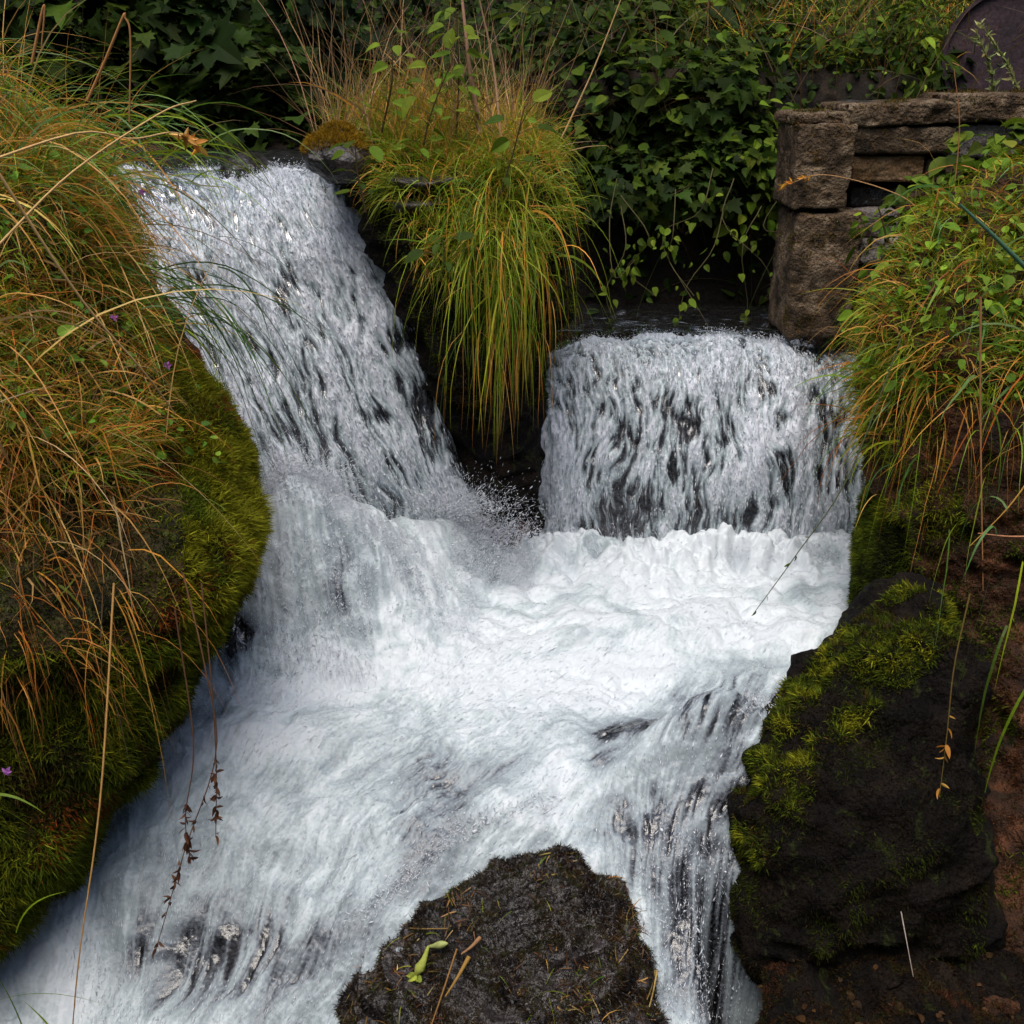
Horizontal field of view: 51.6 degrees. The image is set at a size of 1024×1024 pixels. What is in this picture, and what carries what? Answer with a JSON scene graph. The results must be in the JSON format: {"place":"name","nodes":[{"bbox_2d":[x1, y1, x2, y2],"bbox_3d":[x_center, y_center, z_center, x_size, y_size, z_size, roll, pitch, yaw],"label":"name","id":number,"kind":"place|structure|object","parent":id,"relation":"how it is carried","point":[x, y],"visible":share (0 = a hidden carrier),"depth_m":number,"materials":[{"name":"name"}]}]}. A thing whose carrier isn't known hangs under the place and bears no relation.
{"place":"outdoors","nodes":[
{"label":"outdoors","id":0,"kind":"place"},
{"bbox_2d":[0,793,94,1023],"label":"grass tuft","id":1,"kind":"object","parent":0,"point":[18,798],"visible":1,"depth_m":2.23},
{"bbox_2d":[0,0,303,840],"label":"dry grass","id":2,"kind":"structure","parent":0,"point":[136,288],"depth_m":3.02,"materials":[{"name":"plant"}]},
{"bbox_2d":[0,100,195,244],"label":"dry stalk","id":3,"kind":"object","parent":2,"relation":"on","point":[49,192],"visible":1,"depth_m":2.30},
{"bbox_2d":[152,572,217,958],"bbox_3d":[-0.847,0.678,2.668,0.251,1.130,0.061,-2,22,-5],"label":"seed stalk","id":4,"kind":"object","parent":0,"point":[177,877],"visible":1,"depth_m":2.69,"materials":[{"name":"brown plant"}]},
{"bbox_2d":[99,146,312,177],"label":"pool water","id":5,"kind":"structure","parent":0,"point":[283,152],"depth_m":5.70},
{"bbox_2d":[201,583,223,844],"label":"seed stalk","id":6,"kind":"object","parent":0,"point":[214,798],"visible":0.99,"depth_m":2.67,"materials":[{"name":"brown plant"}]},
{"bbox_2d":[118,158,484,530],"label":"waterfall","id":7,"kind":"structure","parent":0,"point":[339,255],"depth_m":4.43,"materials":[{"name":"liquid"}]},
{"bbox_2d":[219,151,270,181],"bbox_3d":[-1.193,-1.550,4.772,0.205,0.140,0.393,0,22,0],"label":"rock","id":8,"kind":"object","parent":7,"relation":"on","point":[250,162],"visible":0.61,"depth_m":4.64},
{"bbox_2d":[0,475,851,1023],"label":"water","id":9,"kind":"structure","parent":0,"point":[46,961],"depth_m":3.55,"materials":[{"name":"liquid"}]},
{"bbox_2d":[57,475,851,1023],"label":"water threads","id":10,"kind":"object","parent":9,"relation":"on","point":[421,787],"visible":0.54,"depth_m":3.47,"materials":[{"name":"liquid"}]},
{"bbox_2d":[103,397,850,1023],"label":"splash drops","id":11,"kind":"object","parent":9,"relation":"on","point":[315,475],"visible":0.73,"depth_m":4.14,"materials":[{"name":"liquid"}]},
{"bbox_2d":[128,577,754,1023],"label":"stream bed","id":12,"kind":"object","parent":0,"point":[718,807],"visible":0.01,"depth_m":3.34,"materials":[{"name":"stone"}]},
{"bbox_2d":[0,115,275,968],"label":"mossy bank","id":13,"kind":"structure","parent":12,"relation":"on","point":[35,865],"depth_m":2.95,"materials":[{"name":"plant"}]},
{"bbox_2d":[2,767,11,775],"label":"flower","id":14,"kind":"object","parent":13,"relation":"attached to","point":[6,771],"visible":1,"depth_m":2.72,"materials":[{"name":"purple plant"}]},
{"bbox_2d":[30,4,45,63],"bbox_3d":[-1.224,-1.233,2.737,0.062,0.141,0.008,0,22,0],"label":"bent straw","id":15,"kind":"object","parent":13,"relation":"on","point":[43,11],"visible":1,"depth_m":2.73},
{"bbox_2d":[0,173,174,413],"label":"dry stalk","id":16,"kind":"object","parent":13,"relation":"on","point":[56,262],"visible":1,"depth_m":2.26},
{"bbox_2d":[72,583,114,1023],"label":"dry stalk","id":17,"kind":"object","parent":13,"relation":"hanging from","point":[109,659],"visible":1,"depth_m":2.37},
{"bbox_2d":[0,127,207,157],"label":"dry stalk","id":18,"kind":"object","parent":13,"relation":"on","point":[187,138],"visible":1,"depth_m":2.75,"materials":[{"name":"brown plant"}]},
{"bbox_2d":[86,13,131,121],"bbox_3d":[-1.053,-1.158,2.767,0.141,0.264,0.009,0,22,0],"label":"bent straw","id":19,"kind":"object","parent":13,"relation":"on","point":[105,59],"visible":1,"depth_m":2.76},
{"bbox_2d":[0,77,225,466],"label":"herb leaves","id":20,"kind":"object","parent":13,"relation":"on","point":[61,329],"visible":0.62,"depth_m":3.12,"materials":[{"name":"green plant"}]},
{"bbox_2d":[0,0,285,307],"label":"tall grass","id":21,"kind":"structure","parent":13,"relation":"on","point":[33,99],"depth_m":3.29,"materials":[{"name":"plant"}]},
{"bbox_2d":[164,362,171,369],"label":"flower","id":22,"kind":"object","parent":13,"relation":"on","point":[168,365],"visible":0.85,"depth_m":3.32,"materials":[{"name":"purple plant"}]},
{"bbox_2d":[26,70,333,304],"bbox_3d":[-1.058,-1.002,3.336,0.840,0.753,0.684,11,24,24],"label":"grass tuft","id":23,"kind":"object","parent":13,"relation":"on","point":[167,154],"visible":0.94,"depth_m":3.30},
{"bbox_2d":[174,609,199,863],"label":"seed stalk","id":24,"kind":"object","parent":13,"relation":"hanging from","point":[186,847],"visible":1,"depth_m":2.67,"materials":[{"name":"brown plant"}]},
{"bbox_2d":[103,219,345,490],"bbox_3d":[-0.895,-0.480,3.381,0.700,0.879,0.494,0,22,0],"label":"grass tuft","id":25,"kind":"object","parent":13,"relation":"on","point":[198,305],"visible":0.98,"depth_m":3.31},
{"bbox_2d":[218,614,254,657],"bbox_3d":[-1.042,0.575,4.048,0.339,0.342,0.376,0,22,0],"label":"wet rock","id":26,"kind":"object","parent":12,"relation":"on","point":[244,629],"visible":0.12,"depth_m":3.99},
{"bbox_2d":[333,841,669,1023],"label":"foreground rock","id":27,"kind":"object","parent":12,"relation":"on","point":[586,911],"visible":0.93,"depth_m":3.06,"materials":[{"name":"stone"}]},
{"bbox_2d":[407,940,447,982],"bbox_3d":[-0.251,1.287,3.047,0.127,0.100,0.062,-15,27,-33],"label":"fallen blossom","id":28,"kind":"object","parent":27,"relation":"on","point":[420,965],"visible":1,"depth_m":3.02,"materials":[{"name":"yellow plant"}]},
{"bbox_2d":[407,927,447,929],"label":"twig","id":29,"kind":"object","parent":27,"relation":"on","point":[427,928],"visible":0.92,"depth_m":3.13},
{"bbox_2d":[431,949,457,1023],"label":"twig","id":30,"kind":"object","parent":27,"relation":"on","point":[451,965],"visible":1,"depth_m":2.96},
{"bbox_2d":[445,955,470,996],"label":"twig","id":31,"kind":"object","parent":27,"relation":"on","point":[465,963],"visible":1,"depth_m":2.96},
{"bbox_2d":[461,936,481,954],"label":"twig","id":32,"kind":"object","parent":27,"relation":"on","point":[475,942],"visible":1,"depth_m":3.02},
{"bbox_2d":[649,970,657,1006],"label":"twig","id":33,"kind":"object","parent":27,"relation":"on","point":[654,986],"visible":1,"depth_m":3.06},
{"bbox_2d":[476,497,534,546],"bbox_3d":[-0.024,0.016,4.886,0.289,0.458,0.280,0,22,0],"label":"wet rock","id":34,"kind":"object","parent":12,"relation":"on","point":[522,523],"visible":0.12,"depth_m":4.81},
{"bbox_2d":[845,478,922,608],"bbox_3d":[1.524,0.192,4.102,0.408,0.757,0.657,0,22,0],"label":"mossy rock","id":35,"kind":"object","parent":12,"relation":"on","point":[880,555],"visible":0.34,"depth_m":4.03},
{"bbox_2d":[755,950,1023,1023],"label":"wet rock","id":36,"kind":"object","parent":12,"relation":"on","point":[790,989],"visible":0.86,"depth_m":3.07,"materials":[{"name":"stone"}]},
{"bbox_2d":[757,952,1023,1023],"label":"fallen leaves","id":37,"kind":"object","parent":36,"relation":"on","point":[855,1004],"visible":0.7,"depth_m":3.03,"materials":[{"name":"brown plant"}]},
{"bbox_2d":[0,0,961,466],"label":"ground","id":38,"kind":"structure","parent":0,"point":[720,272],"depth_m":5.95,"materials":[{"name":"soil"}]},
{"bbox_2d":[0,0,222,118],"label":"maple shrub","id":39,"kind":"object","parent":38,"relation":"on","point":[95,29],"visible":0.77,"depth_m":6.39,"materials":[{"name":"green plant"}]},
{"bbox_2d":[31,0,333,117],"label":"maple shrub","id":40,"kind":"object","parent":38,"relation":"on","point":[178,50],"visible":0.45,"depth_m":6.54,"materials":[{"name":"green plant"}]},
{"bbox_2d":[151,8,351,156],"bbox_3d":[-1.627,-2.457,6.582,1.238,1.200,0.988,9,24,22],"label":"maple shrub","id":41,"kind":"object","parent":38,"relation":"on","point":[227,55],"visible":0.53,"depth_m":6.39,"materials":[{"name":"green plant"}]},
{"bbox_2d":[144,190,441,519],"bbox_3d":[-1.249,-0.676,5.375,1.451,1.893,2.514,-17,28,-36],"label":"cliff rock","id":42,"kind":"object","parent":38,"relation":"on","point":[427,412],"visible":0.02,"depth_m":4.51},
{"bbox_2d":[212,0,440,99],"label":"maple shrub","id":43,"kind":"object","parent":38,"relation":"on","point":[305,12],"visible":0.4,"depth_m":7.19,"materials":[{"name":"green plant"}]},
{"bbox_2d":[212,0,627,464],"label":"grass","id":44,"kind":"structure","parent":38,"relation":"on","point":[469,142],"depth_m":4.13,"materials":[{"name":"plant"}]},
{"bbox_2d":[328,140,384,211],"bbox_3d":[-0.568,-1.234,3.905,0.210,0.256,0.242,0,22,0],"label":"sapling","id":45,"kind":"object","parent":44,"relation":"on","point":[376,152],"visible":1,"depth_m":3.84,"materials":[{"name":"green plant"}]},
{"bbox_2d":[360,30,415,132],"bbox_3d":[-0.456,-1.657,4.086,0.216,0.373,0.196,-13,26,-29],"label":"sapling","id":46,"kind":"object","parent":44,"relation":"on","point":[381,65],"visible":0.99,"depth_m":4.05,"materials":[{"name":"green plant"}]},
{"bbox_2d":[391,28,468,167],"bbox_3d":[-0.317,-1.560,4.043,0.312,0.530,0.198,0,22,0],"label":"sapling","id":47,"kind":"object","parent":44,"relation":"on","point":[405,104],"visible":0.99,"depth_m":4.01,"materials":[{"name":"green plant"}]},
{"bbox_2d":[404,231,482,280],"bbox_3d":[-0.252,-0.948,3.948,0.235,0.191,0.201,10,24,22],"label":"sapling","id":48,"kind":"object","parent":44,"relation":"on","point":[414,254],"visible":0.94,"depth_m":3.92,"materials":[{"name":"green plant"}]},
{"bbox_2d":[461,0,481,132],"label":"dry stalk","id":49,"kind":"object","parent":44,"relation":"on","point":[474,99],"visible":0.77,"depth_m":4.15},
{"bbox_2d":[479,0,501,134],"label":"dry stalk","id":50,"kind":"object","parent":44,"relation":"on","point":[496,91],"visible":0.88,"depth_m":4.11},
{"bbox_2d":[472,89,557,211],"bbox_3d":[0.009,-1.350,3.976,0.326,0.440,0.194,0,22,0],"label":"sapling","id":51,"kind":"object","parent":44,"relation":"on","point":[500,144],"visible":0.95,"depth_m":3.93,"materials":[{"name":"green plant"}]},
{"bbox_2d":[561,0,620,137],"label":"dry stalk","id":52,"kind":"object","parent":44,"relation":"on","point":[590,75],"visible":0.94,"depth_m":4.53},
{"bbox_2d":[335,107,584,545],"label":"rock spur","id":53,"kind":"structure","parent":38,"relation":"on","point":[527,458],"depth_m":4.32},
{"bbox_2d":[299,118,371,183],"bbox_3d":[-0.697,-1.446,4.234,0.289,0.245,0.361,0,22,0],"label":"rock","id":54,"kind":"object","parent":53,"relation":"on","point":[322,140],"visible":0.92,"depth_m":4.12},
{"bbox_2d":[390,198,437,216],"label":"flat rock","id":55,"kind":"object","parent":53,"relation":"on","point":[408,207],"visible":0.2,"depth_m":4.09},
{"bbox_2d":[386,173,458,190],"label":"flat rock","id":56,"kind":"object","parent":53,"relation":"on","point":[406,181],"visible":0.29,"depth_m":4.06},
{"bbox_2d":[427,0,488,137],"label":"sapling","id":57,"kind":"object","parent":53,"relation":"on","point":[469,30],"visible":0.91,"depth_m":4.08,"materials":[{"name":"green plant"}]},
{"bbox_2d":[0,0,1023,370],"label":"undergrowth","id":58,"kind":"object","parent":38,"relation":"on","point":[472,10],"visible":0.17,"depth_m":6.08,"materials":[{"name":"green plant"}]},
{"bbox_2d":[487,0,692,119],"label":"shrub","id":59,"kind":"object","parent":38,"relation":"on","point":[611,7],"visible":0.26,"depth_m":5.89,"materials":[{"name":"green plant"}]},
{"bbox_2d":[528,43,731,179],"bbox_3d":[0.638,-2.083,5.868,1.140,0.952,0.660,0,22,0],"label":"shrub","id":60,"kind":"object","parent":38,"relation":"on","point":[612,122],"visible":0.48,"depth_m":5.69,"materials":[{"name":"green plant"}]},
{"bbox_2d":[561,136,758,237],"bbox_3d":[0.821,-1.722,5.675,1.191,0.564,0.692,0,22,0],"label":"maple shrub","id":61,"kind":"object","parent":38,"relation":"on","point":[647,196],"visible":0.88,"depth_m":5.55,"materials":[{"name":"green plant"}]},
{"bbox_2d":[620,195,659,302],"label":"hanging vine","id":62,"kind":"object","parent":61,"relation":"hanging from","point":[643,245],"visible":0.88,"depth_m":5.41,"materials":[{"name":"green plant"}]},
{"bbox_2d":[606,0,770,58],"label":"shrub","id":63,"kind":"object","parent":38,"relation":"on","point":[676,21],"visible":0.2,"depth_m":6.11,"materials":[{"name":"green plant"}]},
{"bbox_2d":[611,34,794,210],"bbox_3d":[1.044,-2.107,5.806,0.813,0.928,0.816,-18,28,-37],"label":"maple shrub","id":64,"kind":"object","parent":38,"relation":"on","point":[731,96],"visible":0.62,"depth_m":5.54,"materials":[{"name":"green plant"}]},
{"bbox_2d":[551,351,863,541],"bbox_3d":[0.933,-0.276,5.643,1.610,1.300,1.500,0,22,0],"label":"cliff rock","id":65,"kind":"object","parent":38,"relation":"on","point":[751,511],"visible":0.14,"depth_m":5.01,"materials":[{"name":"stone"}]},
{"bbox_2d":[673,206,729,333],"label":"hanging vine","id":66,"kind":"object","parent":65,"relation":"on","point":[692,302],"visible":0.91,"depth_m":5.27,"materials":[{"name":"green plant"}]},
{"bbox_2d":[703,206,761,334],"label":"hanging vine","id":67,"kind":"object","parent":65,"relation":"on","point":[743,238],"visible":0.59,"depth_m":5.43,"materials":[{"name":"green plant"}]},
{"bbox_2d":[635,0,820,24],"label":"shrub","id":68,"kind":"object","parent":38,"relation":"on","point":[795,1],"visible":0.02,"depth_m":6.65,"materials":[{"name":"green plant"}]},
{"bbox_2d":[475,0,1023,338],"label":"thicket stems","id":69,"kind":"object","parent":38,"relation":"on","point":[749,21],"visible":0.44,"depth_m":5.77,"materials":[{"name":"brown plant"}]},
{"bbox_2d":[599,206,634,334],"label":"hanging vine","id":70,"kind":"object","parent":69,"relation":"hanging from","point":[627,246],"visible":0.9,"depth_m":5.35,"materials":[{"name":"green plant"}]},
{"bbox_2d":[601,178,642,292],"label":"hanging vine","id":71,"kind":"object","parent":69,"relation":"hanging from","point":[635,270],"visible":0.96,"depth_m":5.26,"materials":[{"name":"green plant"}]},
{"bbox_2d":[619,1,694,132],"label":"sapling","id":72,"kind":"object","parent":69,"relation":"on","point":[658,61],"visible":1,"depth_m":5.48,"materials":[{"name":"green plant"}]},
{"bbox_2d":[651,168,714,326],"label":"hanging vine","id":73,"kind":"object","parent":69,"relation":"hanging from","point":[701,197],"visible":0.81,"depth_m":5.31,"materials":[{"name":"green plant"}]},
{"bbox_2d":[659,189,693,295],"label":"hanging vine","id":74,"kind":"object","parent":73,"relation":"hanging from","point":[671,249],"visible":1,"depth_m":5.29,"materials":[{"name":"green plant"}]},
{"bbox_2d":[757,201,777,299],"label":"hanging vine","id":75,"kind":"object","parent":69,"relation":"hanging from","point":[774,232],"visible":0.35,"depth_m":5.31,"materials":[{"name":"green plant"}]},
{"bbox_2d":[712,73,793,256],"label":"shrub","id":76,"kind":"object","parent":38,"relation":"on","point":[765,159],"visible":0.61,"depth_m":5.54,"materials":[{"name":"green plant"}]},
{"bbox_2d":[690,11,837,121],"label":"shrub","id":77,"kind":"object","parent":38,"relation":"on","point":[782,28],"visible":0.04,"depth_m":5.86,"materials":[{"name":"green plant"}]},
{"bbox_2d":[691,0,921,24],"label":"shrub","id":78,"kind":"object","parent":38,"relation":"on","point":[803,9],"visible":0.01,"depth_m":6.66,"materials":[{"name":"green plant"}]},
{"bbox_2d":[774,20,861,59],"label":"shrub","id":79,"kind":"object","parent":38,"relation":"on","point":[822,31],"visible":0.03,"depth_m":6.19,"materials":[{"name":"plant"}]},
{"bbox_2d":[628,0,1021,79],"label":"slope grass","id":80,"kind":"structure","parent":38,"relation":"on","point":[837,14],"depth_m":5.97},
{"bbox_2d":[769,11,922,75],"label":"shrub","id":81,"kind":"object","parent":38,"relation":"on","point":[870,32],"visible":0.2,"depth_m":5.84,"materials":[{"name":"green plant"}]},
{"bbox_2d":[725,572,1007,985],"bbox_3d":[1.127,1.075,3.553,0.929,1.578,1.070,0,22,0],"label":"boulder","id":82,"kind":"object","parent":38,"relation":"on","point":[851,836],"visible":0.84,"depth_m":3.19,"materials":[{"name":"stone"}]},
{"bbox_2d":[936,593,970,799],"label":"seed stalk","id":83,"kind":"object","parent":82,"relation":"on","point":[947,749],"visible":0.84,"depth_m":3.06,"materials":[{"name":"brown plant"}]},
{"bbox_2d":[792,0,973,30],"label":"shrub","id":84,"kind":"object","parent":38,"relation":"on","point":[888,2],"visible":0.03,"depth_m":6.52,"materials":[{"name":"green plant"}]},
{"bbox_2d":[768,88,1023,339],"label":"stone wall","id":85,"kind":"structure","parent":38,"relation":"on","point":[858,140],"depth_m":4.74,"materials":[{"name":"stone"}]},
{"bbox_2d":[716,178,772,293],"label":"hanging vine","id":86,"kind":"object","parent":85,"relation":"hanging from","point":[734,233],"visible":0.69,"depth_m":5.25,"materials":[{"name":"green plant"}]},
{"bbox_2d":[970,28,1000,91],"bbox_3d":[2.216,-2.087,4.979,0.190,0.341,0.090,0,22,0],"label":"flower spike","id":87,"kind":"object","parent":85,"relation":"on","point":[988,62],"visible":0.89,"depth_m":4.96,"materials":[{"name":"green plant"}]},
{"bbox_2d":[975,19,1020,89],"bbox_3d":[2.288,-2.120,4.974,0.288,0.361,0.093,0,22,0],"label":"flower spike","id":88,"kind":"object","parent":85,"relation":"on","point":[1006,65],"visible":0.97,"depth_m":4.96,"materials":[{"name":"green plant"}]},
{"bbox_2d":[857,0,966,98],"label":"shrub","id":89,"kind":"object","parent":38,"relation":"on","point":[933,78],"visible":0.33,"depth_m":5.79,"materials":[{"name":"green plant"}]},
{"bbox_2d":[852,162,1023,1015],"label":"rocky bank","id":90,"kind":"structure","parent":38,"relation":"on","point":[1002,560],"depth_m":3.64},
{"bbox_2d":[752,339,901,615],"bbox_3d":[0.989,-0.092,3.360,0.420,0.899,0.032,-5,23,-12],"label":"flower stalk","id":91,"kind":"object","parent":90,"relation":"on","point":[795,556],"visible":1,"depth_m":3.35,"materials":[{"name":"brown plant"}]},
{"bbox_2d":[778,174,918,210],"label":"seed stalk","id":92,"kind":"object","parent":90,"relation":"on","point":[801,177],"visible":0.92,"depth_m":4.26,"materials":[{"name":"brown plant"}]},
{"bbox_2d":[777,138,1023,566],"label":"bank grass","id":93,"kind":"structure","parent":90,"relation":"on","point":[862,370],"depth_m":3.83,"materials":[{"name":"plant"}]},
{"bbox_2d":[901,911,913,976],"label":"dry stalk","id":94,"kind":"object","parent":90,"relation":"on","point":[906,941],"visible":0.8,"depth_m":3.06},
{"bbox_2d":[845,172,971,264],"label":"shrub","id":95,"kind":"object","parent":90,"relation":"on","point":[884,221],"visible":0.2,"depth_m":4.43,"materials":[{"name":"green plant"}]},
{"bbox_2d":[837,145,1023,406],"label":"herb leaves","id":96,"kind":"object","parent":90,"relation":"on","point":[994,309],"visible":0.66,"depth_m":3.80,"materials":[{"name":"green plant"}]},
{"bbox_2d":[953,70,959,191],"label":"dry stalk","id":97,"kind":"object","parent":90,"relation":"on","point":[959,132],"visible":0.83,"depth_m":4.05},
{"bbox_2d":[919,117,1023,210],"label":"shrub","id":98,"kind":"object","parent":90,"relation":"on","point":[996,141],"visible":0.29,"depth_m":4.32,"materials":[{"name":"green plant"}]},
{"bbox_2d":[979,297,983,590],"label":"dry stalk","id":99,"kind":"object","parent":90,"relation":"on","point":[980,327],"visible":0.96,"depth_m":3.42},
{"bbox_2d":[958,203,1023,268],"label":"reed","id":100,"kind":"object","parent":90,"relation":"on","point":[1007,249],"visible":1,"depth_m":3.32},
{"bbox_2d":[970,486,1023,545],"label":"dry stalk","id":101,"kind":"object","parent":90,"relation":"on","point":[1021,490],"visible":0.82,"depth_m":3.13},
{"bbox_2d":[978,533,1023,537],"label":"dry stalk","id":102,"kind":"object","parent":90,"relation":"on","point":[1004,535],"visible":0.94,"depth_m":3.16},
{"bbox_2d":[932,0,1023,91],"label":"metal drum","id":103,"kind":"object","parent":38,"relation":"on","point":[1007,22],"visible":0.62,"depth_m":5.71,"materials":[{"name":"metal"}]},
{"bbox_2d":[343,851,662,1023],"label":"straw litter","id":104,"kind":"object","parent":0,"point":[575,971],"visible":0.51,"depth_m":3.08,"materials":[{"name":"brown plant"}]},
{"bbox_2d":[374,863,631,1023],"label":"grass sprouts","id":105,"kind":"object","parent":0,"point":[500,976],"depth_m":3.00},
{"bbox_2d":[557,303,779,333],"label":"pool water","id":106,"kind":"structure","parent":0,"point":[658,311],"depth_m":5.39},
{"bbox_2d":[538,326,865,540],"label":"waterfall","id":107,"kind":"structure","parent":0,"point":[736,481],"depth_m":4.92,"materials":[{"name":"liquid"}]},
{"bbox_2d":[929,401,1023,810],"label":"grass tuft","id":108,"kind":"object","parent":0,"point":[1002,635],"visible":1,"depth_m":3.14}
]}

